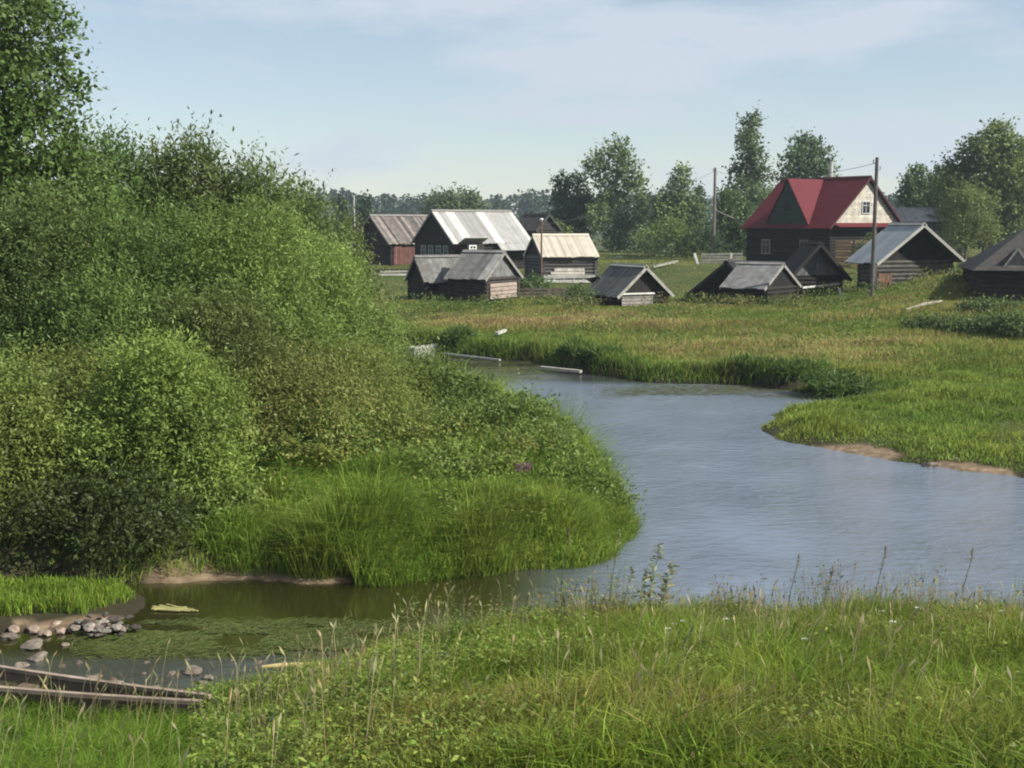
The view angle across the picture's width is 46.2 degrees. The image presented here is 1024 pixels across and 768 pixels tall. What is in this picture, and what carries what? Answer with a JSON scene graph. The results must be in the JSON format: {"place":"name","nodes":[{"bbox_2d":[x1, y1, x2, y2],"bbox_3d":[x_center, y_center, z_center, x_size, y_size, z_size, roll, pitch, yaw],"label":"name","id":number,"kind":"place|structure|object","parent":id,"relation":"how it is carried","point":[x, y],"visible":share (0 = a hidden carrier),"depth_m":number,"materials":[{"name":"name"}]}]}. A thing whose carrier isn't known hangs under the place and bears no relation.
{"place":"outdoors","nodes":[
{"label":"outdoors","id":0,"kind":"place"},
{"bbox_2d":[0,571,136,616],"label":"islet grass","id":1,"kind":"structure","parent":0,"point":[72,587],"depth_m":15.75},
{"bbox_2d":[49,519,126,557],"bbox_3d":[-6.198,2.301,17.704,1.233,0.862,0.961,4,8,25],"label":"sapling","id":2,"kind":"object","parent":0,"point":[74,543],"visible":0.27,"depth_m":17.61,"materials":[{"name":"green plant"}]},
{"bbox_2d":[0,343,1023,692],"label":"water","id":3,"kind":"structure","parent":0,"point":[734,489],"depth_m":19.31,"materials":[{"name":"liquid"},{"name":"foliage"}]},
{"bbox_2d":[20,638,42,649],"bbox_3d":[-5.728,3.123,14.320,0.280,0.142,0.260,-1,8,-10],"label":"stone","id":4,"kind":"object","parent":3,"relation":"on","point":[34,644],"visible":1,"depth_m":14.25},
{"bbox_2d":[27,651,47,661],"bbox_3d":[-5.506,3.185,13.958,0.246,0.126,0.187,-7,10,-42],"label":"stone","id":5,"kind":"object","parent":3,"relation":"on","point":[39,656],"visible":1,"depth_m":13.90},
{"bbox_2d":[0,665,210,722],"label":"rowing boat","id":6,"kind":"object","parent":3,"relation":"on","point":[74,685],"visible":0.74,"depth_m":11.99,"materials":[{"name":"wood"}]},
{"bbox_2d":[151,603,197,611],"bbox_3d":[-4.406,2.935,15.745,0.661,0.019,0.259,1,8,7],"label":"plank","id":7,"kind":"object","parent":3,"relation":"on","point":[170,607],"visible":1,"depth_m":15.69,"materials":[{"name":"yellow wood"}]},
{"bbox_2d":[182,665,201,674],"bbox_3d":[-3.602,3.237,13.520,0.237,0.120,0.204,-1,8,-9],"label":"stone","id":8,"kind":"object","parent":3,"relation":"on","point":[196,670],"visible":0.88,"depth_m":13.46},
{"bbox_2d":[65,616,415,661],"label":"water weed","id":9,"kind":"object","parent":3,"relation":"on","point":[152,639],"visible":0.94,"depth_m":14.57,"materials":[{"name":"green plant"}]},
{"bbox_2d":[540,366,581,372],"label":"wooden beam","id":10,"kind":"structure","parent":3,"relation":"on","point":[561,369],"depth_m":40.89,"materials":[{"name":"grey wood"}]},
{"bbox_2d":[458,359,842,399],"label":"water weed","id":11,"kind":"object","parent":3,"relation":"on","point":[682,387],"visible":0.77,"depth_m":36.86,"materials":[{"name":"green plant"}]},
{"bbox_2d":[0,230,1023,730],"bbox_3d":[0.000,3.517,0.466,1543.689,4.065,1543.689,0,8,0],"label":"ground","id":12,"kind":"structure","parent":0,"point":[42,560],"depth_m":24.97,"materials":[{"name":"soil"}]},
{"bbox_2d":[0,338,112,544],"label":"waterside bush","id":13,"kind":"object","parent":12,"relation":"on","point":[25,417],"visible":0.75,"depth_m":17.76,"materials":[{"name":"green plant"}]},
{"bbox_2d":[0,0,153,361],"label":"alder tree","id":14,"kind":"object","parent":12,"relation":"on","point":[21,59],"visible":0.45,"depth_m":23.07,"materials":[{"name":"green plant"}]},
{"bbox_2d":[0,154,158,380],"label":"willow bush","id":15,"kind":"object","parent":12,"relation":"on","point":[42,234],"visible":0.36,"depth_m":21.81,"materials":[{"name":"green plant"}]},
{"bbox_2d":[0,312,176,487],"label":"waterside bush","id":16,"kind":"object","parent":12,"relation":"on","point":[72,373],"visible":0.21,"depth_m":20.05,"materials":[{"name":"green plant"}]},
{"bbox_2d":[0,237,201,450],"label":"willow bush","id":17,"kind":"object","parent":12,"relation":"on","point":[88,315],"visible":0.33,"depth_m":21.13,"materials":[{"name":"green plant"}]},
{"bbox_2d":[10,107,199,372],"bbox_3d":[-9.004,-2.640,26.817,5.088,7.315,4.186,6,10,39],"label":"willow tree","id":18,"kind":"object","parent":12,"relation":"on","point":[125,158],"visible":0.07,"depth_m":26.24,"materials":[{"name":"green plant"}]},
{"bbox_2d":[0,437,214,575],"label":"waterside bush","id":19,"kind":"object","parent":12,"relation":"on","point":[98,510],"visible":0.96,"depth_m":17.16,"materials":[{"name":"green plant"}]},
{"bbox_2d":[46,172,266,428],"bbox_3d":[-6.737,-1.310,23.038,4.284,5.468,4.355,-6,10,-38],"label":"willow bush","id":20,"kind":"object","parent":12,"relation":"on","point":[137,248],"visible":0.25,"depth_m":22.32,"materials":[{"name":"green plant"}]},
{"bbox_2d":[36,302,283,530],"bbox_3d":[-5.332,0.662,18.981,3.559,4.006,3.311,0,8,0],"label":"waterside bush","id":21,"kind":"object","parent":12,"relation":"on","point":[158,407],"visible":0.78,"depth_m":18.35,"materials":[{"name":"green plant"}]},
{"bbox_2d":[113,106,272,311],"bbox_3d":[-7.141,-2.784,27.509,5.113,7.097,4.853,-5,9,-35],"label":"willow tree","id":22,"kind":"object","parent":12,"relation":"on","point":[185,171],"visible":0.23,"depth_m":26.55,"materials":[{"name":"green plant"}]},
{"bbox_2d":[158,450,268,526],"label":"waterside bush","id":23,"kind":"object","parent":12,"relation":"on","point":[204,504],"visible":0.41,"depth_m":18.31,"materials":[{"name":"green plant"}]},
{"bbox_2d":[107,264,338,453],"bbox_3d":[-5.280,-0.320,22.189,4.611,4.057,3.862,-5,9,-33],"label":"willow bush","id":24,"kind":"object","parent":12,"relation":"on","point":[235,332],"visible":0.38,"depth_m":21.43,"materials":[{"name":"green plant"}]},
{"bbox_2d":[134,159,370,410],"bbox_3d":[-5.109,-1.427,23.469,5.114,5.975,4.467,0,8,0],"label":"willow bush","id":25,"kind":"object","parent":12,"relation":"on","point":[260,270],"visible":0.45,"depth_m":22.89,"materials":[{"name":"green plant"}]},
{"bbox_2d":[161,131,355,336],"bbox_3d":[-5.981,-2.297,27.483,4.531,6.910,3.884,-4,9,-28],"label":"willow tree","id":26,"kind":"object","parent":12,"relation":"on","point":[252,170],"visible":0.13,"depth_m":26.84,"materials":[{"name":"green plant"}]},
{"bbox_2d":[207,326,400,480],"bbox_3d":[-3.982,0.468,21.564,3.825,3.055,3.865,3,8,20],"label":"waterside bush","id":27,"kind":"object","parent":12,"relation":"on","point":[316,387],"visible":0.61,"depth_m":20.91,"materials":[{"name":"green plant"}]},
{"bbox_2d":[224,382,404,478],"bbox_3d":[-3.423,0.904,21.318,3.358,2.017,3.005,2,8,17],"label":"waterside bush","id":28,"kind":"object","parent":12,"relation":"on","point":[291,435],"visible":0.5,"depth_m":20.81,"materials":[{"name":"green plant"}]},
{"bbox_2d":[269,161,369,329],"bbox_3d":[-5.073,-2.393,28.996,3.909,6.172,3.539,0,8,0],"label":"willow tree","id":29,"kind":"object","parent":12,"relation":"on","point":[314,202],"visible":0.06,"depth_m":28.47,"materials":[{"name":"green plant"}]},
{"bbox_2d":[0,340,659,586],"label":"tall grass","id":30,"kind":"structure","parent":12,"relation":"on","point":[347,533],"depth_m":17.67,"materials":[{"name":"plant"}]},
{"bbox_2d":[254,213,424,380],"bbox_3d":[-3.953,-1.100,24.962,4.391,4.936,4.067,0,8,0],"label":"willow bush","id":31,"kind":"object","parent":12,"relation":"on","point":[348,280],"visible":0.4,"depth_m":24.68,"materials":[{"name":"green plant"}]},
{"bbox_2d":[327,191,356,248],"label":"spruce tree","id":32,"kind":"object","parent":12,"relation":"on","point":[340,197],"visible":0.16,"depth_m":136.25,"materials":[{"name":"green plant"}]},
{"bbox_2d":[268,311,453,445],"bbox_3d":[-2.898,0.189,22.695,4.101,3.119,2.892,-2,8,-17],"label":"waterside bush","id":33,"kind":"object","parent":12,"relation":"on","point":[368,361],"visible":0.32,"depth_m":22.40,"materials":[{"name":"green plant"}]},
{"bbox_2d":[352,189,376,231],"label":"spruce tree","id":34,"kind":"object","parent":12,"relation":"on","point":[364,207],"visible":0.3,"depth_m":138.09,"materials":[{"name":"green plant"}]},
{"bbox_2d":[320,198,409,335],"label":"bush","id":35,"kind":"object","parent":12,"relation":"on","point":[349,224],"visible":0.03,"depth_m":30.73,"materials":[{"name":"green plant"}]},
{"bbox_2d":[333,284,423,383],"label":"willow bush","id":36,"kind":"object","parent":12,"relation":"on","point":[381,320],"visible":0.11,"depth_m":25.85,"materials":[{"name":"green plant"}]},
{"bbox_2d":[353,214,427,265],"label":"wooden barn","id":37,"kind":"structure","parent":12,"relation":"on","point":[393,237],"depth_m":97.02,"materials":[{"name":"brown wood"}]},
{"bbox_2d":[315,366,479,462],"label":"waterside bush","id":38,"kind":"object","parent":12,"relation":"on","point":[407,406],"visible":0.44,"depth_m":21.74,"materials":[{"name":"green plant"}]},
{"bbox_2d":[340,321,490,417],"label":"waterside bush","id":39,"kind":"object","parent":12,"relation":"on","point":[416,360],"visible":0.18,"depth_m":24.41,"materials":[{"name":"green plant"}]},
{"bbox_2d":[249,372,585,526],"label":"herb undergrowth","id":40,"kind":"object","parent":12,"relation":"on","point":[472,461],"visible":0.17,"depth_m":20.16,"materials":[{"name":"green plant"}]},
{"bbox_2d":[405,254,460,299],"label":"log shed","id":41,"kind":"structure","parent":12,"relation":"on","point":[426,273],"depth_m":62.98,"materials":[{"name":"grey wood"}]},
{"bbox_2d":[382,386,508,452],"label":"waterside bush","id":42,"kind":"object","parent":12,"relation":"on","point":[445,422],"visible":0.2,"depth_m":22.07,"materials":[{"name":"green plant"}]},
{"bbox_2d":[418,181,473,214],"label":"lime tree","id":43,"kind":"object","parent":12,"relation":"on","point":[448,202],"visible":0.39,"depth_m":167.34,"materials":[{"name":"green plant"}]},
{"bbox_2d":[439,323,480,346],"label":"bush","id":44,"kind":"object","parent":12,"relation":"on","point":[455,334],"visible":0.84,"depth_m":47.04,"materials":[{"name":"green plant"}]},
{"bbox_2d":[402,350,520,411],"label":"waterside bush","id":45,"kind":"object","parent":12,"relation":"on","point":[479,385],"visible":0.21,"depth_m":23.96,"materials":[{"name":"green plant"}]},
{"bbox_2d":[451,185,489,209],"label":"lime tree","id":46,"kind":"object","parent":12,"relation":"on","point":[475,197],"visible":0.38,"depth_m":169.26,"materials":[{"name":"green plant"}]},
{"bbox_2d":[411,209,530,269],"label":"log house","id":47,"kind":"structure","parent":12,"relation":"on","point":[445,232],"depth_m":89.74,"materials":[{"name":"grey wood"}]},
{"bbox_2d":[378,423,568,487],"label":"waterside bush","id":48,"kind":"object","parent":12,"relation":"on","point":[458,448],"visible":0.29,"depth_m":20.65,"materials":[{"name":"green plant"}]},
{"bbox_2d":[443,249,522,302],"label":"board shed","id":49,"kind":"structure","parent":12,"relation":"on","point":[475,273],"depth_m":61.22,"materials":[{"name":"grey wood"}]},
{"bbox_2d":[434,368,575,444],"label":"waterside bush","id":50,"kind":"object","parent":12,"relation":"on","point":[520,407],"visible":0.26,"depth_m":22.64,"materials":[{"name":"green plant"}]},
{"bbox_2d":[0,580,1023,767],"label":"bank grass","id":51,"kind":"structure","parent":12,"relation":"on","point":[577,748],"depth_m":8.35,"materials":[{"name":"plant"}]},
{"bbox_2d":[0,571,1023,767],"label":"seeding grass","id":52,"kind":"structure","parent":12,"relation":"on","point":[237,692],"depth_m":9.94,"materials":[{"name":"plant"}]},
{"bbox_2d":[459,402,621,474],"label":"waterside bush","id":53,"kind":"object","parent":12,"relation":"on","point":[546,443],"visible":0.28,"depth_m":21.64,"materials":[{"name":"green plant"}]},
{"bbox_2d":[519,213,562,237],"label":"wooden house","id":54,"kind":"structure","parent":12,"relation":"on","point":[530,223],"depth_m":102.24,"materials":[{"name":"grey wood"}]},
{"bbox_2d":[519,270,562,294],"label":"garden shrub","id":55,"kind":"object","parent":12,"relation":"on","point":[541,283],"visible":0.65,"depth_m":65.63,"materials":[{"name":"green plant"}]},
{"bbox_2d":[520,288,580,297],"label":"plank fence","id":56,"kind":"object","parent":12,"relation":"on","point":[543,292],"visible":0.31,"depth_m":63.87,"materials":[{"name":"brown wood"}]},
{"bbox_2d":[86,187,1022,234],"bbox_3d":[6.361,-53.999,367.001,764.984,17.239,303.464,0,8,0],"label":"forest","id":57,"kind":"object","parent":12,"relation":"on","point":[529,202],"visible":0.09,"depth_m":348.48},
{"bbox_2d":[523,233,599,279],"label":"storage shed","id":58,"kind":"structure","parent":12,"relation":"on","point":[570,254],"depth_m":74.01,"materials":[{"name":"brown wood"}]},
{"bbox_2d":[532,418,595,458],"bbox_3d":[0.917,1.251,22.131,1.592,1.271,1.298,0,8,0],"label":"sapling","id":59,"kind":"object","parent":12,"relation":"on","point":[579,429],"visible":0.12,"depth_m":22.11,"materials":[{"name":"green plant"}]},
{"bbox_2d":[544,275,594,283],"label":"plank fence","id":60,"kind":"object","parent":12,"relation":"on","point":[564,281],"visible":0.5,"depth_m":71.25,"materials":[{"name":"grey wood"}]},
{"bbox_2d":[541,168,604,239],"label":"birch tree","id":61,"kind":"object","parent":12,"relation":"on","point":[564,196],"visible":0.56,"depth_m":126.18,"materials":[{"name":"green plant"}]},
{"bbox_2d":[552,335,594,359],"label":"sedge tussock","id":62,"kind":"object","parent":12,"relation":"on","point":[565,346],"visible":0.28,"depth_m":42.64,"materials":[{"name":"green plant"}]},
{"bbox_2d":[561,277,602,304],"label":"garden shrub","id":63,"kind":"object","parent":12,"relation":"on","point":[582,293],"visible":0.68,"depth_m":57.29,"materials":[{"name":"green plant"}]},
{"bbox_2d":[517,435,650,521],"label":"waterside bush","id":64,"kind":"object","parent":12,"relation":"on","point":[566,469],"visible":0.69,"depth_m":20.36,"materials":[{"name":"green plant"}]},
{"bbox_2d":[568,337,630,364],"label":"sedge tussock","id":65,"kind":"object","parent":12,"relation":"on","point":[578,352],"visible":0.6,"depth_m":41.14,"materials":[{"name":"green plant"}]},
{"bbox_2d":[187,598,1023,767],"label":"herb undergrowth","id":66,"kind":"object","parent":12,"relation":"on","point":[318,736],"visible":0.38,"depth_m":8.71,"materials":[{"name":"green plant"}]},
{"bbox_2d":[577,132,655,251],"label":"birch tree","id":67,"kind":"object","parent":12,"relation":"on","point":[614,223],"visible":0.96,"depth_m":123.08,"materials":[{"name":"green plant"}]},
{"bbox_2d":[585,263,674,306],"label":"bath house","id":68,"kind":"structure","parent":12,"relation":"on","point":[617,284],"depth_m":56.85,"materials":[{"name":"grey wood"}]},
{"bbox_2d":[621,225,674,257],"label":"garden shrub","id":69,"kind":"object","parent":12,"relation":"on","point":[643,246],"visible":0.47,"depth_m":111.13,"materials":[{"name":"green plant"}]},
{"bbox_2d":[638,543,665,607],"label":"tall weed","id":70,"kind":"object","parent":12,"relation":"on","point":[653,583],"visible":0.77,"depth_m":14.00,"materials":[{"name":"green plant"}]},
{"bbox_2d":[654,560,680,615],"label":"tall weed","id":71,"kind":"object","parent":12,"relation":"on","point":[670,572],"visible":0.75,"depth_m":13.81,"materials":[{"name":"green plant"}]},
{"bbox_2d":[631,213,711,259],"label":"garden shrub","id":72,"kind":"object","parent":12,"relation":"on","point":[669,235],"visible":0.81,"depth_m":106.69,"materials":[{"name":"green plant"}]},
{"bbox_2d":[368,248,984,304],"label":"village grass","id":73,"kind":"structure","parent":12,"relation":"on","point":[649,260],"depth_m":81.65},
{"bbox_2d":[641,160,712,252],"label":"birch tree","id":74,"kind":"object","parent":12,"relation":"on","point":[674,200],"visible":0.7,"depth_m":120.05,"materials":[{"name":"green plant"}]},
{"bbox_2d":[681,173,712,252],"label":"birch tree","id":75,"kind":"object","parent":12,"relation":"on","point":[698,192],"visible":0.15,"depth_m":122.26,"materials":[{"name":"green plant"}]},
{"bbox_2d":[389,262,1014,363],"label":"meadow weeds","id":76,"kind":"object","parent":12,"relation":"on","point":[738,295],"visible":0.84,"depth_m":54.81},
{"bbox_2d":[385,273,1023,472],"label":"meadow grass","id":77,"kind":"structure","parent":12,"relation":"on","point":[648,352],"depth_m":41.28,"materials":[{"name":"plant"}]},
{"bbox_2d":[391,562,1023,639],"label":"wild herbs","id":78,"kind":"object","parent":12,"relation":"on","point":[723,600],"visible":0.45,"depth_m":13.54,"materials":[{"name":"green plant"}]},
{"bbox_2d":[673,220,741,258],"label":"garden shrub","id":79,"kind":"object","parent":12,"relation":"on","point":[706,237],"visible":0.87,"depth_m":99.28,"materials":[{"name":"green plant"}]},
{"bbox_2d":[680,259,736,302],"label":"bath house","id":80,"kind":"structure","parent":12,"relation":"on","point":[713,281],"depth_m":59.76,"materials":[{"name":"brown wood"}]},
{"bbox_2d":[701,253,742,263],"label":"plank fence","id":81,"kind":"object","parent":12,"relation":"on","point":[712,260],"visible":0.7,"depth_m":83.03,"materials":[{"name":"grey wood"}]},
{"bbox_2d":[712,168,742,258],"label":"utility pole","id":82,"kind":"object","parent":12,"relation":"on","point":[714,218],"visible":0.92,"depth_m":90.95,"materials":[{"name":"grey wood"}]},
{"bbox_2d":[707,185,758,258],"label":"alder tree","id":83,"kind":"object","parent":12,"relation":"on","point":[731,205],"visible":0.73,"depth_m":102.30,"materials":[{"name":"green plant"}]},
{"bbox_2d":[714,349,771,378],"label":"sedge tussock","id":84,"kind":"object","parent":12,"relation":"on","point":[746,356],"visible":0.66,"depth_m":38.01,"materials":[{"name":"green plant"}]},
{"bbox_2d":[718,100,783,257],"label":"aspen tree","id":85,"kind":"object","parent":12,"relation":"on","point":[749,147],"visible":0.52,"depth_m":109.98,"materials":[{"name":"green plant"}]},
{"bbox_2d":[719,261,801,304],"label":"bath house","id":86,"kind":"structure","parent":12,"relation":"on","point":[756,279],"depth_m":57.05,"materials":[{"name":"grey wood"}]},
{"bbox_2d":[753,352,842,384],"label":"sedge tussock","id":87,"kind":"object","parent":12,"relation":"on","point":[789,365],"visible":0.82,"depth_m":36.89,"materials":[{"name":"green plant"}]},
{"bbox_2d":[583,559,1023,624],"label":"seed heads","id":88,"kind":"object","parent":12,"relation":"on","point":[826,594],"visible":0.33,"depth_m":14.19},
{"bbox_2d":[770,126,842,186],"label":"aspen tree","id":89,"kind":"object","parent":12,"relation":"on","point":[805,158],"visible":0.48,"depth_m":113.56,"materials":[{"name":"green plant"}]},
{"bbox_2d":[785,241,851,297],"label":"bath house","id":90,"kind":"structure","parent":12,"relation":"on","point":[809,264],"depth_m":58.89,"materials":[{"name":"brown wood"}]},
{"bbox_2d":[741,161,901,263],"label":"red roofed house","id":91,"kind":"structure","parent":12,"relation":"on","point":[788,216],"depth_m":84.57,"materials":[{"name":"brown wood"}]},
{"bbox_2d":[799,364,879,399],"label":"sedge tussock","id":92,"kind":"object","parent":12,"relation":"on","point":[840,382],"visible":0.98,"depth_m":34.95,"materials":[{"name":"green plant"}]},
{"bbox_2d":[835,241,868,267],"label":"timber stack","id":93,"kind":"object","parent":12,"relation":"on","point":[845,251],"visible":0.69,"depth_m":79.37,"materials":[{"name":"brown wood"}]},
{"bbox_2d":[870,157,880,296],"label":"utility pole","id":94,"kind":"object","parent":12,"relation":"on","point":[872,271],"visible":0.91,"depth_m":53.98,"materials":[{"name":"brown wood"}]},
{"bbox_2d":[845,222,965,290],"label":"log shed","id":95,"kind":"structure","parent":12,"relation":"on","point":[902,248],"depth_m":57.34,"materials":[{"name":"grey wood"}]},
{"bbox_2d":[877,273,891,288],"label":"door","id":96,"kind":"structure","parent":95,"relation":"in","point":[881,277],"depth_m":56.92,"materials":[{"name":"brown wood"}]},
{"bbox_2d":[894,161,934,207],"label":"maple tree","id":97,"kind":"object","parent":12,"relation":"on","point":[913,187],"visible":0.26,"depth_m":109.85,"materials":[{"name":"green plant"}]},
{"bbox_2d":[894,207,962,256],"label":"wooden house","id":98,"kind":"structure","parent":12,"relation":"on","point":[912,214],"depth_m":97.21,"materials":[{"name":"grey wood"}]},
{"bbox_2d":[896,310,971,332],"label":"slope shrub","id":99,"kind":"object","parent":12,"relation":"on","point":[925,321],"visible":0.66,"depth_m":44.82,"materials":[{"name":"green plant"}]},
{"bbox_2d":[917,160,977,251],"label":"maple tree","id":100,"kind":"object","parent":12,"relation":"on","point":[925,199],"visible":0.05,"depth_m":104.60,"materials":[{"name":"green plant"}]},
{"bbox_2d":[932,310,1000,335],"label":"slope shrub","id":101,"kind":"object","parent":12,"relation":"on","point":[957,325],"visible":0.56,"depth_m":43.69,"materials":[{"name":"green plant"}]},
{"bbox_2d":[936,179,1006,260],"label":"willow tree","id":102,"kind":"object","parent":12,"relation":"on","point":[966,230],"visible":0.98,"depth_m":82.69,"materials":[{"name":"green plant"}]},
{"bbox_2d":[926,113,1023,252],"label":"maple tree","id":103,"kind":"object","parent":12,"relation":"on","point":[999,167],"visible":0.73,"depth_m":95.78,"materials":[{"name":"green plant"}]},
{"bbox_2d":[955,291,1023,313],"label":"slope shrub","id":104,"kind":"object","parent":12,"relation":"on","point":[985,304],"visible":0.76,"depth_m":48.11,"materials":[{"name":"green plant"}]},
{"bbox_2d":[958,229,1023,302],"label":"log house","id":105,"kind":"structure","parent":12,"relation":"on","point":[998,268],"depth_m":51.00,"materials":[{"name":"grey wood"}]},
{"bbox_2d":[962,302,1023,339],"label":"slope shrub","id":106,"kind":"object","parent":12,"relation":"on","point":[1011,325],"visible":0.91,"depth_m":42.73,"materials":[{"name":"green plant"}]},
{"bbox_2d":[0,0,1023,228],"label":"sky","id":107,"kind":"structure","parent":0,"point":[398,97],"materials":[{"name":"blue"}]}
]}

